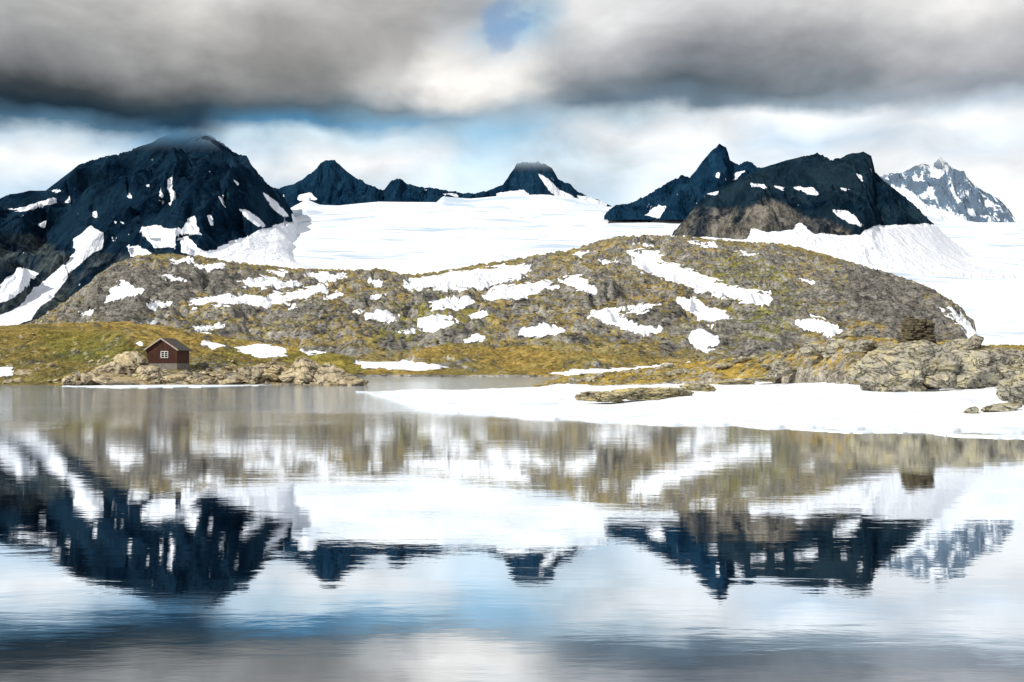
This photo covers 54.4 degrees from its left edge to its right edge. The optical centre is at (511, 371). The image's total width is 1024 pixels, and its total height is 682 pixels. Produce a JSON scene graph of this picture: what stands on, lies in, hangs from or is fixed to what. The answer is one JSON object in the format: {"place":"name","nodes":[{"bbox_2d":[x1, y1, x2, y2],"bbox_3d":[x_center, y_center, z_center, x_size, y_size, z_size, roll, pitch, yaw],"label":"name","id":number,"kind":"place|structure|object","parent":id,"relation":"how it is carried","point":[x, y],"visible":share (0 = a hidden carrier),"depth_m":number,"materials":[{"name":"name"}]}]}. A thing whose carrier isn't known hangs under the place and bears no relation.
{"place":"outdoors","nodes":[
{"label":"outdoors","id":0,"kind":"place"},
{"bbox_2d":[0,141,310,325],"bbox_3d":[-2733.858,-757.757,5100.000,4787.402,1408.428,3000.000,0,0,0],"label":"mountain","id":1,"kind":"structure","parent":0,"point":[71,233],"depth_m":4673.81,"materials":[{"name":"stone"}]},
{"bbox_2d":[0,325,366,384],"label":"shore meadow","id":2,"kind":"structure","parent":0,"point":[90,344],"depth_m":212.60,"materials":[{"name":"green plant"}]},
{"bbox_2d":[143,338,192,369],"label":"wooden cabin","id":3,"kind":"object","parent":2,"relation":"on","point":[167,353],"visible":0.98,"depth_m":163.73,"materials":[{"name":"wood"}]},
{"bbox_2d":[0,333,368,384],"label":"scattered rocks","id":4,"kind":"object","parent":2,"relation":"on","point":[185,382],"visible":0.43,"depth_m":165.00,"materials":[{"name":"grey stone"}]},
{"bbox_2d":[12,351,364,385],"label":"shoreline rocks","id":5,"kind":"object","parent":2,"relation":"on","point":[123,365],"visible":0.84,"depth_m":153.07,"materials":[{"name":"grey stone"}]},
{"bbox_2d":[0,321,692,376],"bbox_3d":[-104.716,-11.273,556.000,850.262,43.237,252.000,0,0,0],"label":"foreland hill","id":6,"kind":"structure","parent":0,"point":[524,360],"depth_m":516.62,"materials":[{"name":"green plant"}]},
{"bbox_2d":[276,160,611,207],"bbox_3d":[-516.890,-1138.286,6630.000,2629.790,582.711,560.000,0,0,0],"label":"mountain","id":7,"kind":"structure","parent":0,"point":[329,182],"depth_m":6606.37,"materials":[{"name":"stone"}]},
{"bbox_2d":[26,234,976,363],"bbox_3d":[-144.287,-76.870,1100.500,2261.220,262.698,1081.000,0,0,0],"label":"hill","id":8,"kind":"structure","parent":0,"point":[676,299],"depth_m":900.06,"materials":[{"name":"grey stone"}]},
{"bbox_2d":[0,377,1023,681],"bbox_3d":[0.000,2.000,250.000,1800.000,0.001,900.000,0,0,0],"label":"lake water","id":9,"kind":"structure","parent":0,"point":[304,533],"depth_m":11.54,"materials":[{"name":"liquid"}]},
{"bbox_2d":[72,385,261,387],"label":"ice floe","id":10,"kind":"object","parent":9,"relation":"on","point":[143,386],"visible":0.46,"depth_m":133.39,"materials":[{"name":"white ice"}]},
{"bbox_2d":[791,429,913,432],"bbox_3d":[11.234,2.090,33.235,3.985,0.220,1.379,0,0,26],"label":"ice floe","id":11,"kind":"object","parent":9,"relation":"on","point":[846,431],"visible":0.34,"depth_m":33.14,"materials":[{"name":"white ice"}]},
{"bbox_2d":[934,433,1023,438],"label":"ice floe","id":12,"kind":"object","parent":9,"relation":"on","point":[989,436],"visible":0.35,"depth_m":30.90,"materials":[{"name":"white ice"}]},
{"bbox_2d":[0,0,1023,221],"label":"sky","id":13,"kind":"structure","parent":0,"point":[622,99],"materials":[{"name":"grey"}]},
{"bbox_2d":[291,195,1023,345],"bbox_3d":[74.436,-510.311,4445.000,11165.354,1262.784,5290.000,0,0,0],"label":"glacier","id":14,"kind":"object","parent":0,"point":[440,234],"visible":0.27,"depth_m":5169.49,"materials":[{"name":"white snow"}]},
{"bbox_2d":[604,144,759,221],"bbox_3d":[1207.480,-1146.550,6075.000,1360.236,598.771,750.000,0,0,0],"label":"mountain","id":15,"kind":"structure","parent":0,"point":[680,197],"depth_m":6056.52,"materials":[{"name":"blue stone"}]},
{"bbox_2d":[356,381,1023,432],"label":"snow field","id":16,"kind":"structure","parent":0,"point":[802,405],"depth_m":47.89,"materials":[{"name":"white snow"}]},
{"bbox_2d":[575,376,778,402],"bbox_3d":[13.823,1.048,68.385,5.114,1.584,28.780,0,0,34],"label":"flat shore rock","id":17,"kind":"object","parent":16,"relation":"on","point":[621,395],"visible":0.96,"depth_m":58.75,"materials":[{"name":"grey stone"}]},
{"bbox_2d":[540,330,984,385],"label":"promontory rocks","id":18,"kind":"object","parent":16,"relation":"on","point":[830,350],"visible":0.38,"depth_m":92.41,"materials":[{"name":"grey stone"}]},
{"bbox_2d":[767,338,1023,391],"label":"rock outcrop","id":19,"kind":"object","parent":16,"relation":"on","point":[921,365],"visible":0.91,"depth_m":56.15,"materials":[{"name":"grey stone"}]},
{"bbox_2d":[896,316,937,343],"bbox_3d":[25.200,-2.475,61.968,2.305,2.033,1.641,0,0,0],"label":"stone cairn","id":20,"kind":"object","parent":19,"relation":"on","point":[913,328],"visible":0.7,"depth_m":61.41,"materials":[{"name":"stone"}]},
{"bbox_2d":[963,406,978,413],"bbox_3d":[18.429,1.563,40.079,0.608,0.356,0.517,0,0,0],"label":"boulder","id":21,"kind":"object","parent":16,"relation":"on","point":[973,410],"visible":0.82,"depth_m":39.86,"materials":[{"name":"grey stone"}]},
{"bbox_2d":[980,402,1021,411],"bbox_3d":[19.649,1.457,39.987,1.528,0.463,0.734,0,0,26],"label":"boulder","id":22,"kind":"object","parent":16,"relation":"on","point":[1004,407],"visible":0.94,"depth_m":39.76,"materials":[{"name":"grey stone"}]},
{"bbox_2d":[996,373,1023,403],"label":"boulder","id":23,"kind":"object","parent":16,"relation":"on","point":[1011,389],"visible":0.98,"depth_m":43.68,"materials":[{"name":"grey stone"}]},
{"bbox_2d":[533,337,1023,386],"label":"promontory","id":24,"kind":"structure","parent":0,"point":[836,366],"depth_m":88.29,"materials":[{"name":"green stone"}]},
{"bbox_2d":[671,152,1018,278],"bbox_3d":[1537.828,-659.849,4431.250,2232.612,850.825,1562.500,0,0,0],"label":"mountain","id":25,"kind":"structure","parent":0,"point":[855,208],"depth_m":4273.86,"materials":[{"name":"black stone"}]},
{"bbox_2d":[880,162,1019,222],"bbox_3d":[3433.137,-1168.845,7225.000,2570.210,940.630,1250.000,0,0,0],"label":"mountain","id":26,"kind":"structure","parent":0,"point":[945,191],"depth_m":7249.02,"materials":[{"name":"white snow"}]}
]}

